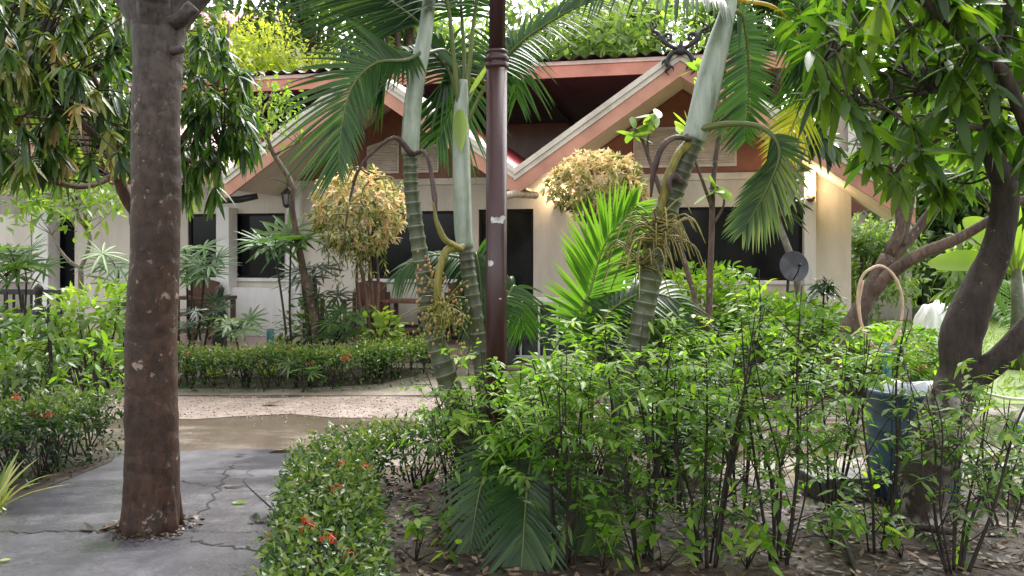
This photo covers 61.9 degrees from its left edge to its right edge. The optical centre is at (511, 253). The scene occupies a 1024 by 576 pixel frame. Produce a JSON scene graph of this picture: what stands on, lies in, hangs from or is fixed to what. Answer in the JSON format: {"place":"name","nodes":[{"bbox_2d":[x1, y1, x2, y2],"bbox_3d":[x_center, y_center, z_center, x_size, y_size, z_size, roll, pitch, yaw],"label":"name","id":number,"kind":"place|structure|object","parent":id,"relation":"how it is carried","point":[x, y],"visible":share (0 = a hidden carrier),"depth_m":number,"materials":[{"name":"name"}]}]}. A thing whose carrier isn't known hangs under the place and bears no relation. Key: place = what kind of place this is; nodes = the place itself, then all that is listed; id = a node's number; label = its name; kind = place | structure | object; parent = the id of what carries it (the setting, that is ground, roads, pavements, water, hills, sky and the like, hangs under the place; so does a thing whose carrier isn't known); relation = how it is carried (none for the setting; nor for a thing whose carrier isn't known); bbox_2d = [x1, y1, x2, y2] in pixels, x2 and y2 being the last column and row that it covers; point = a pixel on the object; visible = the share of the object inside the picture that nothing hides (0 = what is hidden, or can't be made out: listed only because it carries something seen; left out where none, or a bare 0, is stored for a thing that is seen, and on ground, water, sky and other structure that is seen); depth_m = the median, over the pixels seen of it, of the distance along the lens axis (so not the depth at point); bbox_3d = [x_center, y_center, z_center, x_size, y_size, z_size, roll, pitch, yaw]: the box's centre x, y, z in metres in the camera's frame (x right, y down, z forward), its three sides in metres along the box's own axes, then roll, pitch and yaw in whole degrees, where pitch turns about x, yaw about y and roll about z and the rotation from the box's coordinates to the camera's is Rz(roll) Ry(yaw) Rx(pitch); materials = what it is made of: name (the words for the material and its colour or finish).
{"place":"outdoors","nodes":[
{"label":"outdoors","id":0,"kind":"place"},
{"bbox_2d":[0,447,116,501],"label":"side bed","id":1,"kind":"object","parent":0,"point":[59,476],"visible":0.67,"depth_m":5.82,"materials":[{"name":"brown soil"}]},
{"bbox_2d":[0,451,68,512],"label":"spider plant","id":2,"kind":"object","parent":1,"relation":"on","point":[6,476],"visible":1,"depth_m":5.01,"materials":[{"name":"green plant"}]},
{"bbox_2d":[0,380,123,498],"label":"clipped hedge","id":3,"kind":"object","parent":1,"relation":"on","point":[47,419],"visible":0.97,"depth_m":5.69,"materials":[{"name":"green plant"}]},
{"bbox_2d":[0,448,328,575],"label":"path","id":4,"kind":"structure","parent":0,"point":[43,533],"depth_m":4.66,"materials":[{"name":"concrete"}]},
{"bbox_2d":[114,0,210,537],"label":"shade tree","id":5,"kind":"object","parent":4,"relation":"on","point":[151,492],"visible":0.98,"depth_m":4.51,"materials":[{"name":"brown plant"}]},
{"bbox_2d":[4,362,422,388],"bbox_3d":[-5.075,1.484,10.850,7.850,0.001,3.100,0,0,0],"label":"back bed","id":6,"kind":"object","parent":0,"point":[352,378],"visible":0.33,"depth_m":10.03,"materials":[{"name":"brown soil"}]},
{"bbox_2d":[0,236,67,373],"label":"lady palm","id":7,"kind":"object","parent":6,"relation":"on","point":[24,263],"visible":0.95,"depth_m":10.06,"materials":[{"name":"green plant"}]},
{"bbox_2d":[0,151,128,362],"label":"forked sapling","id":8,"kind":"object","parent":6,"relation":"on","point":[76,194],"visible":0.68,"depth_m":10.86,"materials":[{"name":"green plant"}]},
{"bbox_2d":[71,239,129,376],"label":"lady palm","id":9,"kind":"object","parent":6,"relation":"on","point":[105,260],"visible":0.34,"depth_m":10.13,"materials":[{"name":"green plant"}]},
{"bbox_2d":[178,288,234,377],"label":"lady palm","id":10,"kind":"object","parent":6,"relation":"on","point":[204,322],"visible":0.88,"depth_m":10.17,"materials":[{"name":"green plant"}]},
{"bbox_2d":[179,235,238,375],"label":"lady palm","id":11,"kind":"object","parent":6,"relation":"on","point":[198,269],"visible":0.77,"depth_m":10.23,"materials":[{"name":"green plant"}]},
{"bbox_2d":[0,327,434,392],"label":"clipped hedge","id":12,"kind":"object","parent":6,"relation":"on","point":[247,357],"visible":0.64,"depth_m":9.46,"materials":[{"name":"green plant"}]},
{"bbox_2d":[200,304,270,376],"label":"lady palm","id":13,"kind":"object","parent":6,"relation":"on","point":[249,322],"visible":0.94,"depth_m":10.26,"materials":[{"name":"green plant"}]},
{"bbox_2d":[194,70,326,373],"bbox_3d":[-3.015,-0.401,10.293,1.516,3.707,1.220,0,0,45],"label":"slender tree","id":14,"kind":"object","parent":6,"relation":"on","point":[305,279],"visible":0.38,"depth_m":10.26,"materials":[{"name":"green plant"}]},
{"bbox_2d":[235,210,327,377],"bbox_3d":[-2.715,0.486,10.132,1.193,2.031,0.923,0,0,0],"label":"lady palm","id":15,"kind":"object","parent":6,"relation":"on","point":[273,241],"visible":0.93,"depth_m":10.18,"materials":[{"name":"green plant"}]},
{"bbox_2d":[267,257,359,374],"bbox_3d":[-2.363,0.780,10.429,1.105,1.462,0.879,0,0,33],"label":"lady palm","id":16,"kind":"object","parent":6,"relation":"on","point":[313,271],"visible":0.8,"depth_m":10.45,"materials":[{"name":"green plant"}]},
{"bbox_2d":[272,296,358,368],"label":"leafy bush","id":17,"kind":"object","parent":6,"relation":"on","point":[301,317],"visible":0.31,"depth_m":10.52,"materials":[{"name":"green plant"}]},
{"bbox_2d":[306,298,375,377],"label":"lady palm","id":18,"kind":"object","parent":6,"relation":"on","point":[332,321],"visible":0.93,"depth_m":10.21,"materials":[{"name":"green plant"}]},
{"bbox_2d":[303,163,407,375],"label":"golden bush","id":19,"kind":"object","parent":6,"relation":"on","point":[380,240],"visible":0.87,"depth_m":10.25,"materials":[{"name":"yellow plant"}]},
{"bbox_2d":[350,304,409,376],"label":"leafy bush","id":20,"kind":"object","parent":6,"relation":"on","point":[375,316],"visible":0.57,"depth_m":10.24,"materials":[{"name":"green plant"}]},
{"bbox_2d":[37,396,550,418],"bbox_3d":[-4.300,1.488,8.229,9.400,0.001,1.301,0,0,0],"label":"gravel strip","id":21,"kind":"object","parent":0,"point":[390,411],"visible":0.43,"depth_m":8.29,"materials":[{"name":"gravel"}]},
{"bbox_2d":[31,278,126,399],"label":"leafy bush","id":22,"kind":"object","parent":21,"relation":"on","point":[115,325],"visible":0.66,"depth_m":8.53,"materials":[{"name":"green plant"}]},
{"bbox_2d":[57,389,536,425],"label":"gravel stones","id":23,"kind":"object","parent":21,"relation":"on","point":[296,407],"visible":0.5,"depth_m":8.24,"materials":[{"name":"gravel"}]},
{"bbox_2d":[0,356,606,394],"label":"apron","id":24,"kind":"object","parent":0,"point":[380,389],"depth_m":9.32,"materials":[{"name":"concrete"}]},
{"bbox_2d":[0,300,46,366],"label":"leafy bush","id":25,"kind":"object","parent":24,"relation":"on","point":[8,316],"visible":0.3,"depth_m":9.08,"materials":[{"name":"green plant"}]},
{"bbox_2d":[539,147,653,363],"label":"golden bush","id":26,"kind":"object","parent":24,"relation":"on","point":[596,160],"visible":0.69,"depth_m":10.35,"materials":[{"name":"yellow plant"}]},
{"bbox_2d":[0,330,1023,553],"bbox_3d":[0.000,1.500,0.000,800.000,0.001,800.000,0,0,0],"label":"ground","id":27,"kind":"structure","parent":0,"point":[1019,406],"depth_m":8.36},
{"bbox_2d":[77,0,226,80],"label":"background tree","id":28,"kind":"object","parent":27,"relation":"on","point":[218,8],"visible":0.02,"depth_m":21.95,"materials":[{"name":"green plant"}]},
{"bbox_2d":[183,1,308,75],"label":"background tree","id":29,"kind":"object","parent":27,"relation":"on","point":[271,58],"visible":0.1,"depth_m":22.39,"materials":[{"name":"green plant"}]},
{"bbox_2d":[204,0,362,70],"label":"background tree","id":30,"kind":"object","parent":27,"relation":"on","point":[270,17],"visible":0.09,"depth_m":28.18,"materials":[{"name":"green plant"}]},
{"bbox_2d":[310,1,458,68],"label":"background tree","id":31,"kind":"object","parent":27,"relation":"on","point":[405,37],"visible":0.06,"depth_m":26.93,"materials":[{"name":"green plant"}]},
{"bbox_2d":[0,15,915,372],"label":"bungalow","id":32,"kind":"object","parent":27,"relation":"on","point":[538,223],"visible":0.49,"depth_m":13.51,"materials":[{"name":"paint"}]},
{"bbox_2d":[60,215,74,287],"bbox_3d":[-8.150,-0.039,15.527,0.560,1.333,0.060,0,0,12],"label":"window","id":33,"kind":"structure","parent":32,"relation":"in","point":[67,245],"depth_m":15.50,"materials":[{"name":"black glass"}]},
{"bbox_2d":[189,214,215,276],"bbox_3d":[-5.380,-0.135,14.911,0.548,1.104,0.060,0,0,13],"label":"window","id":34,"kind":"structure","parent":32,"relation":"in","point":[200,230],"depth_m":14.91,"materials":[{"name":"black glass"}]},
{"bbox_2d":[237,213,284,277],"bbox_3d":[-4.334,-0.132,14.679,1.001,1.105,0.060,0,0,13],"label":"window","id":35,"kind":"structure","parent":32,"relation":"in","point":[253,268],"depth_m":14.69,"materials":[{"name":"black glass"}]},
{"bbox_2d":[340,281,391,341],"bbox_3d":[-2.302,0.920,13.543,0.700,0.960,0.600,0,0,7],"label":"armchair","id":36,"kind":"object","parent":32,"relation":"on","point":[384,294],"visible":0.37,"depth_m":13.77,"materials":[{"name":"brown wood"}]},
{"bbox_2d":[369,211,459,278],"bbox_3d":[-1.604,-0.136,14.074,1.583,1.112,0.060,0,0,13],"label":"window","id":37,"kind":"structure","parent":32,"relation":"in","point":[396,255],"depth_m":14.09,"materials":[{"name":"black glass"}]},
{"bbox_2d":[479,209,532,304],"bbox_3d":[-0.086,0.344,13.738,0.903,2.107,0.060,0,0,13],"label":"door","id":38,"kind":"structure","parent":32,"relation":"in","point":[519,221],"depth_m":13.69,"materials":[{"name":"black glass"}]},
{"bbox_2d":[514,297,696,363],"bbox_3d":[1.152,0.970,10.732,2.300,0.820,0.135,0,0,10],"label":"terrace railing","id":39,"kind":"object","parent":32,"relation":"on","point":[526,347],"visible":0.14,"depth_m":10.89,"materials":[{"name":"white paint"}]},
{"bbox_2d":[622,206,801,280],"bbox_3d":[3.025,-0.150,13.048,2.686,1.111,0.060,0,0,12],"label":"window","id":40,"kind":"structure","parent":32,"relation":"in","point":[768,261],"depth_m":12.98,"materials":[{"name":"black glass"}]},
{"bbox_2d":[13,46,911,319],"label":"building","id":41,"kind":"structure","parent":27,"relation":"on","point":[579,88],"depth_m":17.50,"materials":[{"name":"paint"}]},
{"bbox_2d":[438,0,645,62],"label":"background tree","id":42,"kind":"object","parent":27,"relation":"on","point":[512,19],"visible":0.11,"depth_m":26.96,"materials":[{"name":"green plant"}]},
{"bbox_2d":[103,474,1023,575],"bbox_3d":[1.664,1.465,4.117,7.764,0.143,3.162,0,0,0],"label":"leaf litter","id":43,"kind":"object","parent":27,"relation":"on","point":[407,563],"visible":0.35,"depth_m":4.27,"materials":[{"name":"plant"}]},
{"bbox_2d":[543,0,715,59],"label":"background tree","id":44,"kind":"object","parent":27,"relation":"on","point":[624,41],"visible":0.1,"depth_m":25.43,"materials":[{"name":"green plant"}]},
{"bbox_2d":[675,0,805,109],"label":"background tree","id":45,"kind":"object","parent":27,"relation":"on","point":[701,10],"visible":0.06,"depth_m":28.09,"materials":[{"name":"green plant"}]},
{"bbox_2d":[1,370,1023,491],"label":"road","id":46,"kind":"structure","parent":0,"point":[274,431],"depth_m":7.11,"materials":[{"name":"concrete"}]},
{"bbox_2d":[0,334,81,423],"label":"leafy bush","id":47,"kind":"object","parent":46,"relation":"on","point":[15,372],"visible":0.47,"depth_m":7.22,"materials":[{"name":"green plant"}]},
{"bbox_2d":[0,299,100,404],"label":"young sapling","id":48,"kind":"object","parent":46,"relation":"on","point":[27,320],"visible":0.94,"depth_m":6.96,"materials":[{"name":"green plant"}]},
{"bbox_2d":[40,329,123,435],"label":"young sapling","id":49,"kind":"object","parent":46,"relation":"on","point":[95,360],"visible":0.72,"depth_m":6.99,"materials":[{"name":"green plant"}]},
{"bbox_2d":[0,0,266,224],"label":"mango tree","id":50,"kind":"object","parent":46,"relation":"on","point":[56,41],"visible":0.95,"depth_m":6.43,"materials":[{"name":"green plant"}]},
{"bbox_2d":[600,362,748,476],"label":"round bush","id":51,"kind":"object","parent":46,"relation":"on","point":[643,387],"visible":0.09,"depth_m":5.67,"materials":[{"name":"green plant"}]},
{"bbox_2d":[882,342,890,380],"bbox_3d":[3.587,1.180,8.143,0.078,0.640,0.196,0,0,16],"label":"stand pipe","id":52,"kind":"object","parent":46,"relation":"on","point":[888,372],"visible":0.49,"depth_m":8.16,"materials":[{"name":"teal paint"}]},
{"bbox_2d":[856,264,903,351],"bbox_3d":[3.495,0.522,8.100,0.454,0.831,0.027,0,0,0],"label":"garden hose","id":53,"kind":"object","parent":52,"relation":"hanging from","point":[859,291],"visible":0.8,"depth_m":8.09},
{"bbox_2d":[9,0,1023,132],"label":"sky","id":54,"kind":"structure","parent":0,"point":[515,2],"materials":[{"name":"white"}]},
{"bbox_2d":[290,477,1023,575],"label":"planting bed","id":55,"kind":"object","parent":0,"point":[728,567],"visible":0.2,"depth_m":4.26,"materials":[{"name":"brown soil"}]},
{"bbox_2d":[271,0,511,497],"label":"betel palm","id":56,"kind":"object","parent":55,"relation":"on","point":[389,59],"visible":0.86,"depth_m":5.09,"materials":[{"name":"green plant"}]},
{"bbox_2d":[379,501,461,562],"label":"weed","id":57,"kind":"object","parent":55,"relation":"on","point":[414,526],"visible":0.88,"depth_m":4.14,"materials":[{"name":"green plant"}]},
{"bbox_2d":[402,371,485,507],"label":"sparse shrub","id":58,"kind":"object","parent":55,"relation":"on","point":[431,427],"visible":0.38,"depth_m":5.03,"materials":[{"name":"green plant"}]},
{"bbox_2d":[243,404,662,575],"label":"clipped hedge","id":59,"kind":"object","parent":55,"relation":"on","point":[339,489],"visible":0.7,"depth_m":4.05,"materials":[{"name":"green plant"}]},
{"bbox_2d":[382,239,551,365],"bbox_3d":[-0.217,0.690,5.338,1.165,1.622,0.480,0,0,-26],"label":"young palm","id":60,"kind":"object","parent":55,"relation":"on","point":[519,324],"visible":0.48,"depth_m":5.35,"materials":[{"name":"green plant"}]},
{"bbox_2d":[387,340,563,526],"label":"sparse shrub","id":61,"kind":"object","parent":55,"relation":"on","point":[461,415],"visible":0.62,"depth_m":4.62,"materials":[{"name":"green plant"}]},
{"bbox_2d":[346,0,635,468],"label":"betel palm","id":62,"kind":"object","parent":55,"relation":"on","point":[518,63],"visible":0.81,"depth_m":5.16,"materials":[{"name":"green plant"}]},
{"bbox_2d":[485,0,508,503],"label":"lamp pole","id":63,"kind":"object","parent":55,"relation":"on","point":[497,61],"visible":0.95,"depth_m":4.87,"materials":[{"name":"metal"}]},
{"bbox_2d":[434,411,630,573],"bbox_3d":[0.074,1.258,4.259,0.828,0.841,0.818,0,0,-29],"label":"young palm","id":64,"kind":"object","parent":55,"relation":"on","point":[523,537],"visible":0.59,"depth_m":4.22,"materials":[{"name":"green plant"}]},
{"bbox_2d":[451,313,630,528],"bbox_3d":[0.153,0.915,4.444,0.944,1.173,0.794,0,0,0],"label":"sparse shrub","id":65,"kind":"object","parent":55,"relation":"on","point":[506,449],"visible":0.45,"depth_m":4.39,"materials":[{"name":"green plant"}]},
{"bbox_2d":[480,317,656,568],"bbox_3d":[0.196,0.901,4.125,0.701,1.202,0.938,0,0,-31],"label":"sparse shrub","id":66,"kind":"object","parent":55,"relation":"on","point":[548,463],"visible":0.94,"depth_m":3.98,"materials":[{"name":"green plant"}]},
{"bbox_2d":[482,179,722,471],"bbox_3d":[0.569,0.521,5.196,1.572,1.968,0.599,0,0,-6],"label":"young palm","id":67,"kind":"object","parent":55,"relation":"on","point":[587,266],"visible":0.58,"depth_m":5.27,"materials":[{"name":"green plant"}]},
{"bbox_2d":[569,507,640,572],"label":"weed","id":68,"kind":"object","parent":55,"relation":"on","point":[607,539],"visible":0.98,"depth_m":3.97,"materials":[{"name":"green plant"}]},
{"bbox_2d":[528,308,729,563],"bbox_3d":[0.575,0.887,4.134,1.001,1.231,0.842,0,0,0],"label":"sparse shrub","id":69,"kind":"object","parent":55,"relation":"on","point":[630,506],"visible":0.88,"depth_m":4.09,"materials":[{"name":"green plant"}]},
{"bbox_2d":[621,514,709,570],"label":"weed","id":70,"kind":"object","parent":55,"relation":"on","point":[652,538],"visible":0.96,"depth_m":3.97,"materials":[{"name":"green plant"}]},
{"bbox_2d":[583,306,748,513],"bbox_3d":[0.919,0.904,4.830,0.777,1.196,0.865,0,0,-19],"label":"sparse shrub","id":71,"kind":"object","parent":55,"relation":"on","point":[700,396],"visible":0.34,"depth_m":4.86,"materials":[{"name":"green plant"}]},
{"bbox_2d":[556,0,864,507],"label":"betel palm","id":72,"kind":"object","parent":55,"relation":"on","point":[755,211],"visible":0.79,"depth_m":4.94,"materials":[{"name":"green plant"}]},
{"bbox_2d":[642,265,811,508],"bbox_3d":[1.210,0.785,4.965,0.984,1.433,0.823,0,0,0],"label":"sparse shrub","id":73,"kind":"object","parent":55,"relation":"on","point":[741,372],"visible":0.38,"depth_m":4.94,"materials":[{"name":"green plant"}]},
{"bbox_2d":[696,505,793,575],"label":"weed","id":74,"kind":"object","parent":55,"relation":"on","point":[763,542],"visible":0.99,"depth_m":3.96,"materials":[{"name":"green plant"}]},
{"bbox_2d":[629,292,864,568],"bbox_3d":[1.051,0.844,4.019,0.712,1.318,1.044,0,0,-43],"label":"sparse shrub","id":75,"kind":"object","parent":55,"relation":"on","point":[705,469],"visible":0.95,"depth_m":4.04,"materials":[{"name":"green plant"}]},
{"bbox_2d":[675,283,885,564],"bbox_3d":[1.260,0.824,4.137,1.012,1.356,0.788,0,0,0],"label":"sparse shrub","id":76,"kind":"object","parent":55,"relation":"on","point":[778,479],"visible":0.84,"depth_m":4.04,"materials":[{"name":"green plant"}]},
{"bbox_2d":[735,314,900,509],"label":"sparse shrub","id":77,"kind":"object","parent":55,"relation":"on","point":[851,420],"visible":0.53,"depth_m":4.86,"materials":[{"name":"green plant"}]},
{"bbox_2d":[782,489,882,552],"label":"weed","id":78,"kind":"object","parent":55,"relation":"on","point":[829,523],"visible":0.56,"depth_m":4.32,"materials":[{"name":"green plant"}]},
{"bbox_2d":[798,467,875,500],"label":"concrete block","id":79,"kind":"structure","parent":55,"relation":"on","point":[813,490],"depth_m":5.13,"materials":[{"name":"concrete"}]},
{"bbox_2d":[792,308,965,553],"bbox_3d":[1.829,0.883,4.214,0.871,1.237,0.620,0,0,0],"label":"sparse shrub","id":80,"kind":"object","parent":55,"relation":"on","point":[900,347],"visible":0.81,"depth_m":4.21,"materials":[{"name":"green plant"}]},
{"bbox_2d":[854,484,918,557],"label":"weed","id":81,"kind":"object","parent":55,"relation":"on","point":[896,540],"visible":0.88,"depth_m":4.14,"materials":[{"name":"green plant"}]},
{"bbox_2d":[768,0,1023,534],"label":"mango tree","id":82,"kind":"object","parent":55,"relation":"on","point":[957,88],"visible":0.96,"depth_m":4.41,"materials":[{"name":"green plant"}]},
{"bbox_2d":[865,379,962,502],"bbox_3d":[2.439,1.137,5.194,0.581,0.687,0.579,0,0,0],"label":"blue drum","id":83,"kind":"object","parent":55,"relation":"on","point":[878,406],"visible":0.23,"depth_m":5.09,"materials":[{"name":"plastic"}]},
{"bbox_2d":[832,351,1023,573],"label":"sparse shrub","id":84,"kind":"object","parent":55,"relation":"on","point":[959,559],"visible":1,"depth_m":3.98,"materials":[{"name":"green plant"}]},
{"bbox_2d":[932,361,1023,530],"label":"sparse shrub","id":85,"kind":"object","parent":55,"relation":"on","point":[1012,414],"visible":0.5,"depth_m":4.61,"materials":[{"name":"green plant"}]},
{"bbox_2d":[963,422,1023,505],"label":"leafy bush","id":86,"kind":"object","parent":55,"relation":"on","point":[1013,498],"visible":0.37,"depth_m":5.13,"materials":[{"name":"green plant"}]},
{"bbox_2d":[640,373,920,396],"bbox_3d":[3.250,1.484,10.000,3.900,0.001,2.800,0,0,0],"label":"front bed","id":87,"kind":"object","parent":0,"point":[849,390],"depth_m":9.37,"materials":[{"name":"soil"}]},
{"bbox_2d":[616,58,770,386],"bbox_3d":[1.816,-0.227,8.468,1.589,3.464,0.566,0,0,-9],"label":"frangipani","id":88,"kind":"object","parent":87,"relation":"on","point":[651,121],"visible":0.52,"depth_m":8.51,"materials":[{"name":"green plant"}]},
{"bbox_2d":[623,260,773,377],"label":"leafy bush","id":89,"kind":"object","parent":87,"relation":"on","point":[719,293],"visible":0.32,"depth_m":9.71,"materials":[{"name":"green plant"}]},
{"bbox_2d":[712,285,871,388],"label":"flower bush","id":90,"kind":"object","parent":87,"relation":"on","point":[839,315],"visible":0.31,"depth_m":9.36,"materials":[{"name":"green plant"}]},
{"bbox_2d":[779,251,808,338],"bbox_3d":[3.298,0.656,9.974,0.275,1.367,0.249,0,0,33],"label":"satellite dish","id":91,"kind":"object","parent":87,"relation":"on","point":[794,266],"visible":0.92,"depth_m":9.99,"materials":[{"name":"paint"}]},
{"bbox_2d":[801,275,845,381],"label":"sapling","id":92,"kind":"object","parent":87,"relation":"on","point":[819,292],"visible":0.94,"depth_m":9.28,"materials":[{"name":"green plant"}]},
{"bbox_2d":[826,322,938,392],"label":"flower bush","id":93,"kind":"object","parent":87,"relation":"on","point":[927,372],"visible":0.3,"depth_m":8.73,"materials":[{"name":"green plant"}]},
{"bbox_2d":[820,94,1023,397],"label":"spreading tree","id":94,"kind":"object","parent":87,"relation":"on","point":[902,239],"visible":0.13,"depth_m":8.81,"materials":[{"name":"brown plant"}]},
{"bbox_2d":[767,111,850,372],"bbox_3d":[3.408,-0.153,10.039,1.125,3.313,1.021,0,0,-16],"label":"glossy tree","id":95,"kind":"object","parent":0,"point":[833,155],"visible":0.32,"depth_m":9.98,"materials":[{"name":"green plant"}]},
{"bbox_2d":[852,303,1023,403],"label":"lawn","id":96,"kind":"structure","parent":0,"point":[1015,373],"depth_m":10.71,"materials":[{"name":"plant"}]},
{"bbox_2d":[737,0,917,113],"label":"background tree","id":97,"kind":"object","parent":96,"relation":"on","point":[776,3],"visible":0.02,"depth_m":26.03,"materials":[{"name":"green plant"}]},
{"bbox_2d":[851,213,934,327],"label":"background tree","id":98,"kind":"object","parent":96,"relation":"on","point":[863,246],"visible":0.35,"depth_m":16.82,"materials":[{"name":"green plant"}]},
{"bbox_2d":[846,148,952,303],"bbox_3d":[8.389,-0.585,19.968,3.979,4.357,3.723,0,0,-25],"label":"background tree","id":99,"kind":"object","parent":96,"relation":"on","point":[930,283],"visible":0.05,"depth_m":19.29,"materials":[{"name":"green plant"}]},
{"bbox_2d":[912,300,947,342],"bbox_3d":[7.214,1.141,14.500,0.760,0.717,0.730,0,0,0],"label":"draped sheet","id":100,"kind":"object","parent":96,"relation":"on","point":[927,316],"visible":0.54,"depth_m":14.33,"materials":[{"name":"white fabric"}]},
{"bbox_2d":[860,0,1001,304],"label":"background tree","id":101,"kind":"object","parent":96,"relation":"on","point":[947,53],"visible":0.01,"depth_m":23.49,"materials":[{"name":"green plant"}]},
{"bbox_2d":[929,224,1003,315],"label":"bright sapling","id":102,"kind":"object","parent":96,"relation":"on","point":[955,279],"visible":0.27,"depth_m":12.21,"materials":[{"name":"green plant"}]},
{"bbox_2d":[914,146,1023,314],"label":"background tree","id":103,"kind":"object","parent":96,"relation":"on","point":[968,211],"visible":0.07,"depth_m":20.21,"materials":[{"name":"green plant"}]},
{"bbox_2d":[927,206,1023,369],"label":"banana plant","id":104,"kind":"object","parent":96,"relation":"on","point":[959,260],"visible":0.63,"depth_m":10.96,"materials":[{"name":"green plant"}]},
{"bbox_2d":[947,276,1023,329],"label":"coconut seedling","id":105,"kind":"object","parent":96,"relation":"on","point":[1003,307],"visible":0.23,"depth_m":12.44,"materials":[{"name":"plant"}]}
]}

